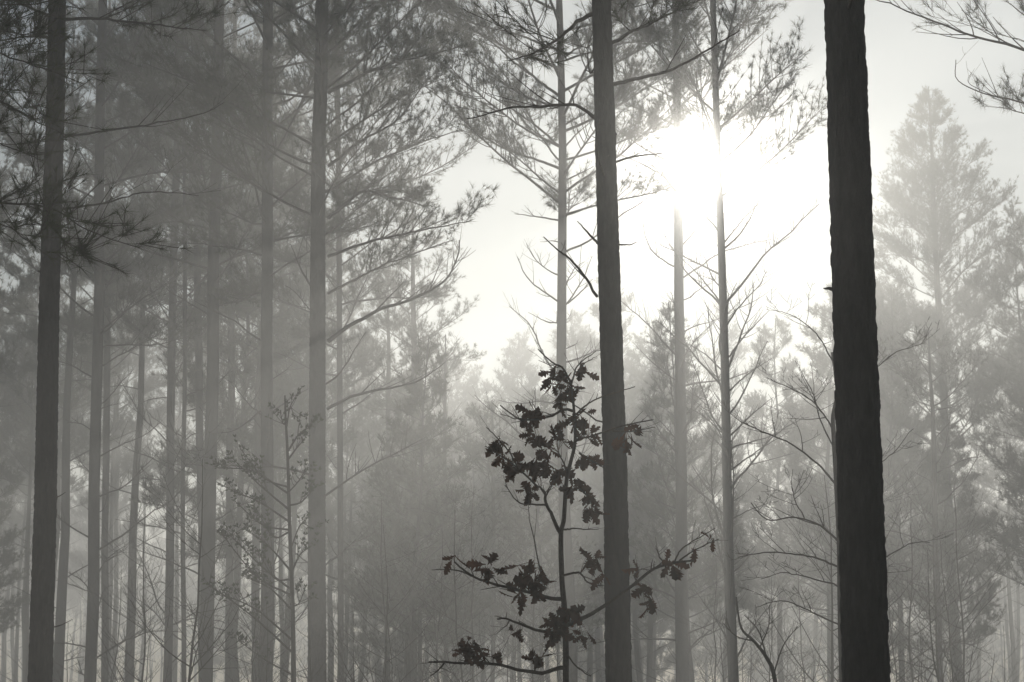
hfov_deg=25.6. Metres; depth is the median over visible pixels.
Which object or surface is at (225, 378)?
pine tree
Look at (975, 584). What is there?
pine tree
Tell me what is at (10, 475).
pine tree
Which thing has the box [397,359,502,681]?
pine tree
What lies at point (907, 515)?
pine tree
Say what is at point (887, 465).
pine tree
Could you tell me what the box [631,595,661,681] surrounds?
pine tree
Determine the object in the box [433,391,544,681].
pine tree
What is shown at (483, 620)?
pine tree
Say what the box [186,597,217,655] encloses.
pine tree
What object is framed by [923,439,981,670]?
pine tree
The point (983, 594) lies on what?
pine tree
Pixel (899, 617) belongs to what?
bare sapling
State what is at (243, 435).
pine tree
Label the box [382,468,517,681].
bare sapling
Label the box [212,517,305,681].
bare sapling
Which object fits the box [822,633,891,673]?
pine tree
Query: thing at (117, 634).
pine tree
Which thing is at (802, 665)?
bare sapling
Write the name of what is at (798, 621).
pine tree
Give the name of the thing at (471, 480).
pine tree
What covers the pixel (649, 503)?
pine tree
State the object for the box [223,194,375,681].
pine tree
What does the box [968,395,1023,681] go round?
pine tree
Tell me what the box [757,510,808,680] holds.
pine tree
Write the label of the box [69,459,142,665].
pine tree
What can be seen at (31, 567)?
pine tree
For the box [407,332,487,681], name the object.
pine tree
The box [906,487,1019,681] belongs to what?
bare sapling
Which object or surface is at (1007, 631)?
pine tree
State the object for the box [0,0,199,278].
pine tree
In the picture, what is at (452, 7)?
pine tree
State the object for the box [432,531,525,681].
pine tree
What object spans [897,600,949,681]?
pine tree
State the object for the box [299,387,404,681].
pine tree
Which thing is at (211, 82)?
pine tree
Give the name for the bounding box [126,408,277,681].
bare sapling
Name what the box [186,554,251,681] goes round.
pine tree
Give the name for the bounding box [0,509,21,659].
pine tree
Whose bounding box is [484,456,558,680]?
pine tree
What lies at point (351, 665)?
pine tree
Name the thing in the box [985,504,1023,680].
pine tree
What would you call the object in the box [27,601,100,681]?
bare sapling
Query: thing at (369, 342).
pine tree
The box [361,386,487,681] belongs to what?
pine tree
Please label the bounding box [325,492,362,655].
pine tree
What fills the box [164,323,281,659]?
pine tree
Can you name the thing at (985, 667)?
pine tree
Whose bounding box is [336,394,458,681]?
pine tree
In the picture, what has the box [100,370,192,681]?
pine tree
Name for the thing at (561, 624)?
oak sapling
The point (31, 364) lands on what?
pine tree
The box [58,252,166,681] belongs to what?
pine tree
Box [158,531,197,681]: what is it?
pine tree
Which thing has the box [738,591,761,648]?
pine tree
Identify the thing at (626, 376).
pine tree
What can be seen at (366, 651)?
bare sapling
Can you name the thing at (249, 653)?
bare sapling
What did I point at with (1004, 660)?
bare sapling
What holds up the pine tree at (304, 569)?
on the ground
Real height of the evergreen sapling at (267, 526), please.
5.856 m
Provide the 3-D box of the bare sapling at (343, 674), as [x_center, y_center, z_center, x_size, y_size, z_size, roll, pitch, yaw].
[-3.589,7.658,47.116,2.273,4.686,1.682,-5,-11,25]
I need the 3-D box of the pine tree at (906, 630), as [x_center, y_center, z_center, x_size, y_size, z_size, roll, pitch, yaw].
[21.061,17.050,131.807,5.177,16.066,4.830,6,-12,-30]
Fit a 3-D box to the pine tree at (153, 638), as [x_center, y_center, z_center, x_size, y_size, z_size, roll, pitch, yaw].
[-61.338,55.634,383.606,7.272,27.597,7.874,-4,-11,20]
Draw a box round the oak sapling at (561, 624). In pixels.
[420,341,718,681]
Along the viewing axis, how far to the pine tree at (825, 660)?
302.55 m
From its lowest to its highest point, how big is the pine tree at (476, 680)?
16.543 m
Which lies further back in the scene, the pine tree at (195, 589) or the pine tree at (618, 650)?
the pine tree at (195, 589)
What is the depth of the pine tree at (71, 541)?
284.22 m
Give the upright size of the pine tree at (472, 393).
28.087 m
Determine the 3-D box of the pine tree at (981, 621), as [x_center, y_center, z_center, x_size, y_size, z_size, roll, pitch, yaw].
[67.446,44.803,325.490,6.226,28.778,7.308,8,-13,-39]
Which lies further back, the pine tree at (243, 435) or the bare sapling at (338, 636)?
the pine tree at (243, 435)
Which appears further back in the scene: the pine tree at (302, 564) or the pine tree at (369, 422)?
the pine tree at (302, 564)
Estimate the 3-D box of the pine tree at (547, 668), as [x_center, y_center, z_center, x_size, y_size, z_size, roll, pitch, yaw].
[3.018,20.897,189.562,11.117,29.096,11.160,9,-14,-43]
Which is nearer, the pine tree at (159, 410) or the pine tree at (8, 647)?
the pine tree at (159, 410)
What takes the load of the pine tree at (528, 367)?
on the ground
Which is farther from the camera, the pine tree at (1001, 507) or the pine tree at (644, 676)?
the pine tree at (644, 676)
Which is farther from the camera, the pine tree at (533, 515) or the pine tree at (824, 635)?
the pine tree at (824, 635)
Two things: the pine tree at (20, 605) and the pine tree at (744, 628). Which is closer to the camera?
the pine tree at (20, 605)
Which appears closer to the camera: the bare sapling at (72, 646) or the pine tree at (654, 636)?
the bare sapling at (72, 646)
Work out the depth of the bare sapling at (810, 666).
44.28 m
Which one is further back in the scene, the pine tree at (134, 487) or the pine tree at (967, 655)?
the pine tree at (967, 655)
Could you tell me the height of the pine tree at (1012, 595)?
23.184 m
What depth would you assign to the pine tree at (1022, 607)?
282.36 m
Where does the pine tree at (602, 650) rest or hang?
on the ground
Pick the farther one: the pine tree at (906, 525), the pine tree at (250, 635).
the pine tree at (250, 635)
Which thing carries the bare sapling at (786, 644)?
on the ground
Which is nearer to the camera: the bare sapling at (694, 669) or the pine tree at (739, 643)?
the bare sapling at (694, 669)
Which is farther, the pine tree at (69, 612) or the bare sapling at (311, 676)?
the pine tree at (69, 612)
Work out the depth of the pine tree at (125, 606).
249.06 m
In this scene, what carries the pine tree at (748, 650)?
on the ground
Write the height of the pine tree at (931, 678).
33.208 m
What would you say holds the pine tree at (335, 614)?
on the ground
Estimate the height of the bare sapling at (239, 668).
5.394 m
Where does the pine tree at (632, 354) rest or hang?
on the ground
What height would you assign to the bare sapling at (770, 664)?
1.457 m
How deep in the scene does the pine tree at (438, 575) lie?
188.07 m
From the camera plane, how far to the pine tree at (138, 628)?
288.36 m
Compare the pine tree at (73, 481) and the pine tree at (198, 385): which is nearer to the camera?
the pine tree at (198, 385)
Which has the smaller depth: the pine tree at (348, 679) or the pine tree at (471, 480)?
the pine tree at (471, 480)
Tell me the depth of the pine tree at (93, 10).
73.53 m
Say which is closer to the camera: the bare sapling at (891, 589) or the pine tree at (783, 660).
the bare sapling at (891, 589)
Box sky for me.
[0,0,1023,681]
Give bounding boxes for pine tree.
[0,0,181,681]
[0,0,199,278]
[0,0,247,681]
[0,0,287,681]
[0,102,65,496]
[0,144,117,681]
[0,256,89,681]
[0,269,133,676]
[0,275,88,681]
[0,286,36,593]
[0,310,58,464]
[0,356,35,681]
[0,373,73,681]
[0,383,33,681]
[0,438,32,680]
[0,444,60,674]
[0,451,32,681]
[0,457,25,564]
[0,497,30,609]
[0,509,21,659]
[0,595,21,674]
[4,304,121,656]
[4,503,72,630]
[6,0,205,681]
[14,501,57,681]
[30,546,72,614]
[31,493,87,649]
[55,489,100,681]
[56,492,100,681]
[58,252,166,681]
[61,2,245,681]
[62,0,258,681]
[62,0,391,681]
[66,0,311,681]
[66,539,100,680]
[67,251,176,681]
[67,475,127,670]
[68,530,100,681]
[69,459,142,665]
[69,481,145,671]
[70,269,166,681]
[78,0,329,678]
[84,0,434,681]
[97,604,126,680]
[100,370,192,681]
[105,0,344,681]
[110,293,240,681]
[112,541,155,681]
[112,569,149,653]
[117,0,509,681]
[123,522,179,681]
[130,146,336,681]
[135,594,163,671]
[136,525,180,681]
[149,545,197,668]
[157,255,289,651]
[157,510,219,681]
[158,4,361,681]
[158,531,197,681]
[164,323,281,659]
[176,0,503,681]
[179,444,251,634]
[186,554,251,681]
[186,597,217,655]
[194,549,244,681]
[214,569,251,640]
[214,587,246,645]
[216,424,307,681]
[219,123,351,670]
[219,310,343,676]
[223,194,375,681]
[225,370,330,676]
[248,205,394,678]
[248,454,326,673]
[254,218,379,681]
[260,526,307,678]
[283,498,347,660]
[288,626,306,681]
[295,350,423,681]
[295,576,337,646]
[295,595,326,681]
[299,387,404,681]
[307,360,397,678]
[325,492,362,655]
[326,333,489,681]
[326,383,409,681]
[326,426,381,680]
[326,591,337,681]
[328,264,442,681]
[331,418,370,680]
[333,367,464,681]
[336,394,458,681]
[336,542,404,681]
[342,185,486,681]
[347,613,383,681]
[359,392,410,681]
[361,347,459,677]
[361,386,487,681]
[380,611,450,676]
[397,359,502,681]
[397,406,479,681]
[397,422,478,681]
[402,0,725,681]
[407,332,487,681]
[422,407,490,681]
[430,360,486,680]
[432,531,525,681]
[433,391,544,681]
[438,622,502,679]
[439,405,506,681]
[439,625,495,681]
[452,363,551,681]
[453,426,559,681]
[458,0,739,681]
[459,334,579,681]
[467,328,553,679]
[467,384,603,681]
[474,626,516,681]
[482,392,604,681]
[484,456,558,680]
[511,519,585,681]
[516,629,551,681]
[521,309,662,679]
[521,405,583,681]
[537,348,635,681]
[548,324,654,681]
[554,603,604,681]
[555,277,671,657]
[555,399,604,681]
[566,0,788,681]
[571,371,720,681]
[575,356,701,681]
[576,323,721,681]
[578,629,594,681]
[582,435,604,681]
[611,0,827,681]
[626,299,768,681]
[628,356,690,681]
[631,591,692,681]
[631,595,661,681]
[631,609,659,680]
[633,353,736,674]
[640,517,668,678]
[657,576,691,680]
[658,530,665,680]
[662,532,743,681]
[667,561,741,681]
[668,407,776,681]
[671,303,777,681]
[690,511,723,681]
[695,314,836,681]
[720,281,917,681]
[734,495,772,681]
[736,573,754,678]
[737,616,766,674]
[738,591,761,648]
[738,613,769,672]
[740,364,838,681]
[740,590,794,681]
[751,525,826,681]
[755,612,800,681]
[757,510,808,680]
[771,470,823,681]
[782,542,826,681]
[782,594,826,681]
[794,345,838,676]
[795,276,961,681]
[801,544,837,681]
[811,548,907,674]
[812,619,838,678]
[815,85,1023,681]
[818,370,929,671]
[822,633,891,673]
[823,0,890,681]
[826,281,984,681]
[834,541,918,668]
[877,0,1023,113]
[877,321,991,681]
[880,377,943,681]
[884,405,953,681]
[887,406,1012,681]
[888,499,933,657]
[889,476,929,680]
[889,603,906,630]
[890,489,930,681]
[894,426,990,681]
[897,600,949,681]
[903,515,944,681]
[904,603,924,681]
[905,607,936,681]
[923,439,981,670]
[924,572,984,681]
[931,539,982,618]
[942,361,1017,681]
[943,473,990,660]
[949,329,1023,588]
[951,356,1023,681]
[953,194,1023,634]
[954,429,1023,681]
[957,530,1010,681]
[959,573,997,681]
[962,592,996,653]
[964,219,1023,530]
[965,597,1007,681]
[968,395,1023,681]
[972,539,1023,681]
[973,629,1003,665]
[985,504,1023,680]
[987,391,1023,460]
[991,623,1010,681]
[994,573,1023,677]
[1000,547,1023,681]
[1002,495,1023,615]
[1004,537,1023,663]
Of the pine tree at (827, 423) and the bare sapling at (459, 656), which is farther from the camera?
the pine tree at (827, 423)
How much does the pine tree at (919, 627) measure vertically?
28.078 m
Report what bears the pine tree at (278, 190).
on the ground
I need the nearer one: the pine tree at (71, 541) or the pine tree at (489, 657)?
the pine tree at (489, 657)
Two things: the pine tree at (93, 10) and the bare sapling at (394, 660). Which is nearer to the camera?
the pine tree at (93, 10)
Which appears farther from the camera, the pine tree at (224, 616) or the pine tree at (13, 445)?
the pine tree at (224, 616)
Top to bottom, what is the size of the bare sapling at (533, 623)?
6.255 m
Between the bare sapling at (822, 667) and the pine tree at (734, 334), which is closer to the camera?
the bare sapling at (822, 667)
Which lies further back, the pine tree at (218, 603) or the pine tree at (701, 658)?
the pine tree at (218, 603)
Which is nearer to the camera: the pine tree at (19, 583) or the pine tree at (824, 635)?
the pine tree at (19, 583)
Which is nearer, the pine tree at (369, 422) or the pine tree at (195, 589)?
the pine tree at (369, 422)
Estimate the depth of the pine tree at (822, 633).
268.02 m
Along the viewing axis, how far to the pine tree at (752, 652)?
238.30 m
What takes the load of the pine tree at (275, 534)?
on the ground
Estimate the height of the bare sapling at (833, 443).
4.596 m
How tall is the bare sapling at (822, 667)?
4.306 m
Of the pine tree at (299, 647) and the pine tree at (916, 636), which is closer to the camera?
the pine tree at (916, 636)
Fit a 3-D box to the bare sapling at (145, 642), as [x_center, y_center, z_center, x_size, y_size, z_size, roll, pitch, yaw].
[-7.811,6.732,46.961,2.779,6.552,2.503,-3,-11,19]
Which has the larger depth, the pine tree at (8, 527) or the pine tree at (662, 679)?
the pine tree at (662, 679)
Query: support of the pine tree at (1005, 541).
on the ground
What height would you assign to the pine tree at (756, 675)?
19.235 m
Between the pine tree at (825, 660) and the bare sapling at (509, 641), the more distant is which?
the pine tree at (825, 660)
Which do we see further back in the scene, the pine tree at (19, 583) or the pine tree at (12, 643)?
the pine tree at (12, 643)
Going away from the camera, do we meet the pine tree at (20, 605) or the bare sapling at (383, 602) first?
the bare sapling at (383, 602)
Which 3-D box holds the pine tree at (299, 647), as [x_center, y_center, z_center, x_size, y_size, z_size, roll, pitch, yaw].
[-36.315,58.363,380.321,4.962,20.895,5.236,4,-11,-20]
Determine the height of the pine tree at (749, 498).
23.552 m
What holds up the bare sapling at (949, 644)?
on the ground
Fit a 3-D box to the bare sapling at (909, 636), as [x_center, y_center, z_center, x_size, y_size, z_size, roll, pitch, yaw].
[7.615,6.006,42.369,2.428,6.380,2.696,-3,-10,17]
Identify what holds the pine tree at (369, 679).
on the ground
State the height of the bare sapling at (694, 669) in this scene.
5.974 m
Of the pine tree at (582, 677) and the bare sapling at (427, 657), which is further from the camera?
the pine tree at (582, 677)
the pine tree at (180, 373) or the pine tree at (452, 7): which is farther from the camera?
the pine tree at (180, 373)
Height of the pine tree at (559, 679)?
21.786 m
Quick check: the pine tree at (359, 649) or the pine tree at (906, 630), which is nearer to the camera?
the pine tree at (906, 630)
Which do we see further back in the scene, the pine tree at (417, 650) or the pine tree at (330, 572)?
the pine tree at (417, 650)
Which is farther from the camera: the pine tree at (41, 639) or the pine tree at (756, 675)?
the pine tree at (756, 675)
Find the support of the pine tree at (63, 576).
on the ground
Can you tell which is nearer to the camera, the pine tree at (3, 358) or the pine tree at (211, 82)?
the pine tree at (211, 82)
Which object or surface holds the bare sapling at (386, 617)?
on the ground
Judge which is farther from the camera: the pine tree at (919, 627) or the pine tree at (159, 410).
the pine tree at (919, 627)
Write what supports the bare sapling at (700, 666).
on the ground
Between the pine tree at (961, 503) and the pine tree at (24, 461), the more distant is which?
the pine tree at (24, 461)
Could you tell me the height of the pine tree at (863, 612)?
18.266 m
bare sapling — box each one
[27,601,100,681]
[53,512,209,681]
[72,541,163,681]
[120,594,181,681]
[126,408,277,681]
[200,580,302,681]
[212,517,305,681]
[223,600,285,681]
[224,622,307,681]
[227,639,251,681]
[255,589,356,681]
[302,590,374,681]
[303,606,399,681]
[314,500,437,681]
[317,596,363,681]
[328,616,383,681]
[332,525,444,681]
[347,579,423,681]
[375,620,426,680]
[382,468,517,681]
[388,615,451,681]
[391,514,537,681]
[395,572,453,681]
[404,477,532,681]
[406,654,441,681]
[451,616,506,681]
[474,589,547,681]
[477,589,554,681]
[480,519,578,681]
[503,568,600,681]
[667,551,756,681]
[667,647,705,681]
[689,598,757,681]
[713,618,768,681]
[718,283,952,681]
[718,597,801,681]
[724,598,780,681]
[733,569,819,681]
[740,573,804,681]
[755,535,837,681]
[755,610,820,681]
[763,460,910,681]
[791,455,928,681]
[801,453,941,681]
[805,656,835,681]
[825,577,912,681]
[884,518,933,681]
[885,486,976,681]
[886,507,991,681]
[888,581,943,681]
[890,502,987,681]
[895,526,993,681]
[905,633,923,681]
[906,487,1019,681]
[913,602,981,681]
[972,626,1023,681]
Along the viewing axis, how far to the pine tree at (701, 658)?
173.26 m
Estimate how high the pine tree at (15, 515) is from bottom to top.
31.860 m
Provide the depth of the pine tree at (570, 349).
150.88 m
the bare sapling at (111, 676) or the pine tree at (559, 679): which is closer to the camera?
the bare sapling at (111, 676)
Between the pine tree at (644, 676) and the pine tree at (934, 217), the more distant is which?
the pine tree at (644, 676)
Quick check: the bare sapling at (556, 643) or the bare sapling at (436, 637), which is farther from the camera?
the bare sapling at (436, 637)
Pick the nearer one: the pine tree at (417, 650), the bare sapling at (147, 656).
the bare sapling at (147, 656)
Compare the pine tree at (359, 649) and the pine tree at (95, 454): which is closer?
the pine tree at (95, 454)
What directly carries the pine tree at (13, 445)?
on the ground
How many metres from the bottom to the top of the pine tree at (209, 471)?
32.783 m
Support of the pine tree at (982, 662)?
on the ground
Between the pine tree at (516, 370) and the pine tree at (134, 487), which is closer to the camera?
the pine tree at (134, 487)
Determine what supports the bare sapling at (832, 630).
on the ground
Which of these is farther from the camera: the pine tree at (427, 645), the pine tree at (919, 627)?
the pine tree at (919, 627)
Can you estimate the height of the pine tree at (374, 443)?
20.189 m
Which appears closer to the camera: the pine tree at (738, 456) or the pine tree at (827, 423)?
the pine tree at (738, 456)
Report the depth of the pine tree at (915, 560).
224.65 m
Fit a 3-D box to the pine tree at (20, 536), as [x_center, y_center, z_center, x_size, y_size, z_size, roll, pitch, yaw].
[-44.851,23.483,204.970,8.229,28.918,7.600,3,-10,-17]
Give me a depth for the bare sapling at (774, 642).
61.61 m
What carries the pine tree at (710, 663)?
on the ground
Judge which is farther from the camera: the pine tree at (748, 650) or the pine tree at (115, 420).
the pine tree at (748, 650)
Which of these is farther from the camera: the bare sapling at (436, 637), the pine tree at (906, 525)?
the pine tree at (906, 525)
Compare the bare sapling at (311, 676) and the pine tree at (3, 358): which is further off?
the pine tree at (3, 358)
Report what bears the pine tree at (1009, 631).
on the ground
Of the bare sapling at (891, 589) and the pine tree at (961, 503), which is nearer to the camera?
the bare sapling at (891, 589)
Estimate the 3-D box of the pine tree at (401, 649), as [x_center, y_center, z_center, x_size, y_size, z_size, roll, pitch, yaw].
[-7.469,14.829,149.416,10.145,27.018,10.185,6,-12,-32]
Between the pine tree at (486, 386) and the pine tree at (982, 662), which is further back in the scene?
the pine tree at (982, 662)
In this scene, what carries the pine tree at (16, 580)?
on the ground
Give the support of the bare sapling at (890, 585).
on the ground
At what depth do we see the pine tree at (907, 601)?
220.26 m
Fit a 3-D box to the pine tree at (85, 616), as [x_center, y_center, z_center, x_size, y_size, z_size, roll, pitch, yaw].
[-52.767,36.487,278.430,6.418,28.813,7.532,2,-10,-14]
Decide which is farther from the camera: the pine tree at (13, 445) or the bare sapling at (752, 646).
the pine tree at (13, 445)
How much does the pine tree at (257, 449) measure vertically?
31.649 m
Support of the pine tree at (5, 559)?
on the ground
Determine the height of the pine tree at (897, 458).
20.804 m
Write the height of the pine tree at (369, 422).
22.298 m
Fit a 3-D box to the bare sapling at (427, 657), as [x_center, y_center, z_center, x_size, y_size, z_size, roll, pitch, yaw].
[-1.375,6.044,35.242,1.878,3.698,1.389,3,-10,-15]
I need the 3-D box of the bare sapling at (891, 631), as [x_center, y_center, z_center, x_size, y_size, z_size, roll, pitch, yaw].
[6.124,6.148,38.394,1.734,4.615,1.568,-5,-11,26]
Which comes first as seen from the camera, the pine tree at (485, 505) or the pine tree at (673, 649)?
the pine tree at (485, 505)
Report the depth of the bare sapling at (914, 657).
98.98 m
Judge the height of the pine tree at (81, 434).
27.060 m
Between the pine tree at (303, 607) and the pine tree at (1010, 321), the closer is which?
the pine tree at (1010, 321)
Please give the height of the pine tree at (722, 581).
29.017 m
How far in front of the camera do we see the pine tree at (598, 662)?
163.59 m
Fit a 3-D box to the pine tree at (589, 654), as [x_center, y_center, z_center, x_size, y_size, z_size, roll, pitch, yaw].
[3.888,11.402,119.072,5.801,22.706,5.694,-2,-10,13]
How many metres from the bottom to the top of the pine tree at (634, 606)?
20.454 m
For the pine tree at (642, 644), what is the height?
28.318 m
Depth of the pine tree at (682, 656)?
63.87 m
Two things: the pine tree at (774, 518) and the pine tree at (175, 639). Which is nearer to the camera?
the pine tree at (175, 639)
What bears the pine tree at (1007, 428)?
on the ground
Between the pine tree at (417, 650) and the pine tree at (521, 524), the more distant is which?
the pine tree at (417, 650)
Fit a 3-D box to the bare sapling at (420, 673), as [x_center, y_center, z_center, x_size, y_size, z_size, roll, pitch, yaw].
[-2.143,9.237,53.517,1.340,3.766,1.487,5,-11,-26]
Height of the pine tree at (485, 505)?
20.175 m
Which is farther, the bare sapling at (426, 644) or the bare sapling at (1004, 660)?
the bare sapling at (426, 644)
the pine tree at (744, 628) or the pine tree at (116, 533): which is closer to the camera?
the pine tree at (116, 533)
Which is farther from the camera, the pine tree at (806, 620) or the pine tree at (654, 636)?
the pine tree at (806, 620)
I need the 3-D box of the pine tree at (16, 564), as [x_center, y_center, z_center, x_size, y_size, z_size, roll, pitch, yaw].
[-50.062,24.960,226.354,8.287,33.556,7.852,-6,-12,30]
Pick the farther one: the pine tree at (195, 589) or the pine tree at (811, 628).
the pine tree at (195, 589)
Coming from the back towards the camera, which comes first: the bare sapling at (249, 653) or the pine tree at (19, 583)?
the pine tree at (19, 583)
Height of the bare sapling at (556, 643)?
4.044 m
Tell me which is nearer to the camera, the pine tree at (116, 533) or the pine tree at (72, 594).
the pine tree at (116, 533)
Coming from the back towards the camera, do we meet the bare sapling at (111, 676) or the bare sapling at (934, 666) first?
the bare sapling at (111, 676)
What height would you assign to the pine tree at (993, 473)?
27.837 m
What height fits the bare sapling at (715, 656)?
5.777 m
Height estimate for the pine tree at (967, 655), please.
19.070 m
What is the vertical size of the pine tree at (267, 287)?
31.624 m
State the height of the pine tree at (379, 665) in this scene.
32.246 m
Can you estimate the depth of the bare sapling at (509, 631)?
65.06 m
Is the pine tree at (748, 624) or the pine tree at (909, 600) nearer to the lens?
the pine tree at (909, 600)
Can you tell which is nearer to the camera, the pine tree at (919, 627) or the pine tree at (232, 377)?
the pine tree at (232, 377)
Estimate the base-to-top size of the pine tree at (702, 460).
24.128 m
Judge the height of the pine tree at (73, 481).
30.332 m
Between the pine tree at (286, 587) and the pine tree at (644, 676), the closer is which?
the pine tree at (644, 676)
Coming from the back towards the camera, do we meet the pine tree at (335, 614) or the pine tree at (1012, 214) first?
the pine tree at (335, 614)
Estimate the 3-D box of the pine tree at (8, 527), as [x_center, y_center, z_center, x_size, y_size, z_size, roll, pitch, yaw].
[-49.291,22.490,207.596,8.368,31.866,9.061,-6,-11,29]
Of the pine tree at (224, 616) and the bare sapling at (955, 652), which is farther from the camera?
the pine tree at (224, 616)
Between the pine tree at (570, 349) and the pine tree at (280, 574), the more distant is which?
the pine tree at (570, 349)
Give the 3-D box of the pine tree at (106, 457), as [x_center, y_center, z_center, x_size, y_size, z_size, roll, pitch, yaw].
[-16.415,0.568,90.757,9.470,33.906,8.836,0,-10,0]
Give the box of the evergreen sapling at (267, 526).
[201,385,329,681]
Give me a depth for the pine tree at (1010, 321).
82.18 m
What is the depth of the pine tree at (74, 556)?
197.82 m
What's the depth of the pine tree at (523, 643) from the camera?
299.83 m
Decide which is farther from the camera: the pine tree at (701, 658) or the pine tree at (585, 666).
the pine tree at (585, 666)
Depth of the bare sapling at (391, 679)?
32.47 m
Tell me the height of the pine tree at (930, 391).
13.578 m
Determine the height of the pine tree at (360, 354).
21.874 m
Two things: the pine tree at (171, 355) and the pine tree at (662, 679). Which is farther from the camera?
the pine tree at (662, 679)
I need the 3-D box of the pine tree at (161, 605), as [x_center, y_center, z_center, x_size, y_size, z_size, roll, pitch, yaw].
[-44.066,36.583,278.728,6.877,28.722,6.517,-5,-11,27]
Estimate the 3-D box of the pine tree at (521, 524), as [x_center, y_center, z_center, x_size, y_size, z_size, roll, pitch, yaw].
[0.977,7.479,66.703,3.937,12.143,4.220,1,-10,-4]
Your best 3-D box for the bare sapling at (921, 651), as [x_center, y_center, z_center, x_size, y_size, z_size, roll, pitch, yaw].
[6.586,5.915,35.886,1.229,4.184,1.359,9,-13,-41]
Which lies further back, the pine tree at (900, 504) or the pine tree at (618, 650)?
the pine tree at (900, 504)
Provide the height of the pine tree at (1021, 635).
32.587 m
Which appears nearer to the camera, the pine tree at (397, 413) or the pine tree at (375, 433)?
the pine tree at (397, 413)
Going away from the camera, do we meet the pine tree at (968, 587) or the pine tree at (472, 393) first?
the pine tree at (472, 393)
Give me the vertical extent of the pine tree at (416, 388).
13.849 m
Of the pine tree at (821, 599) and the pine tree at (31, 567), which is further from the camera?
the pine tree at (31, 567)
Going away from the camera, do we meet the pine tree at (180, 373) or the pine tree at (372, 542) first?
the pine tree at (180, 373)
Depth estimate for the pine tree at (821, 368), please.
95.48 m
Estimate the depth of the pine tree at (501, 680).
266.04 m
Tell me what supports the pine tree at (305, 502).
on the ground
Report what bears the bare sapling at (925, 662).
on the ground
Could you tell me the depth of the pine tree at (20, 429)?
122.16 m
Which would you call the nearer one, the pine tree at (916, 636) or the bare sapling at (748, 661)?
the bare sapling at (748, 661)
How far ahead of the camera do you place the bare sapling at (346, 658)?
34.07 m
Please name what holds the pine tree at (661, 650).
on the ground
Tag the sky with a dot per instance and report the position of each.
(901, 60)
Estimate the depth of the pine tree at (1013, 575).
268.07 m
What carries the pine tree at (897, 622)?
on the ground
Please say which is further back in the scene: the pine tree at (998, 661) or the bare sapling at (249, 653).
the pine tree at (998, 661)
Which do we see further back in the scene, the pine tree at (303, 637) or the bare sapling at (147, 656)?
the pine tree at (303, 637)
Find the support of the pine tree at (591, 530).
on the ground
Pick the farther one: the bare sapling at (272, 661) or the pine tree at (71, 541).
the pine tree at (71, 541)
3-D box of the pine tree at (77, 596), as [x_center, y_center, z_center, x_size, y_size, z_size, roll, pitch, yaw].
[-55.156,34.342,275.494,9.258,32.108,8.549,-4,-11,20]
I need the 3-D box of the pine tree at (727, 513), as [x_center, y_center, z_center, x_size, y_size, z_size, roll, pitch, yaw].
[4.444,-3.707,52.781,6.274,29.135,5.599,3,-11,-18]
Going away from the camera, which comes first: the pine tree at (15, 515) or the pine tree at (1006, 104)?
the pine tree at (1006, 104)
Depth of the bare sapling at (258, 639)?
34.59 m
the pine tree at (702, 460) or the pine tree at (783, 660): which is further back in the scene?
the pine tree at (783, 660)
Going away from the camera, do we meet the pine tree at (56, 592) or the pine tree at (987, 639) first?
the pine tree at (56, 592)
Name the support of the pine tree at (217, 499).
on the ground
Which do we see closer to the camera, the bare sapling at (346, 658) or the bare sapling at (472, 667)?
the bare sapling at (346, 658)
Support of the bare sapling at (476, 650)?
on the ground
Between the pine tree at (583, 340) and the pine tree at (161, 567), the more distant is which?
the pine tree at (161, 567)
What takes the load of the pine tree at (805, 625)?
on the ground
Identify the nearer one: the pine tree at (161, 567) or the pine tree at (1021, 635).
the pine tree at (161, 567)
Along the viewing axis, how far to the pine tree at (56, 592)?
273.96 m
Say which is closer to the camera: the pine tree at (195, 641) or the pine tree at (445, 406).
the pine tree at (445, 406)
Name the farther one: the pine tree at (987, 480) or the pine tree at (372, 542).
the pine tree at (372, 542)
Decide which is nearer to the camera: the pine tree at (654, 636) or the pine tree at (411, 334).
the pine tree at (411, 334)
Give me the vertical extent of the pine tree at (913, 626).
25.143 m
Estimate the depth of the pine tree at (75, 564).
229.03 m

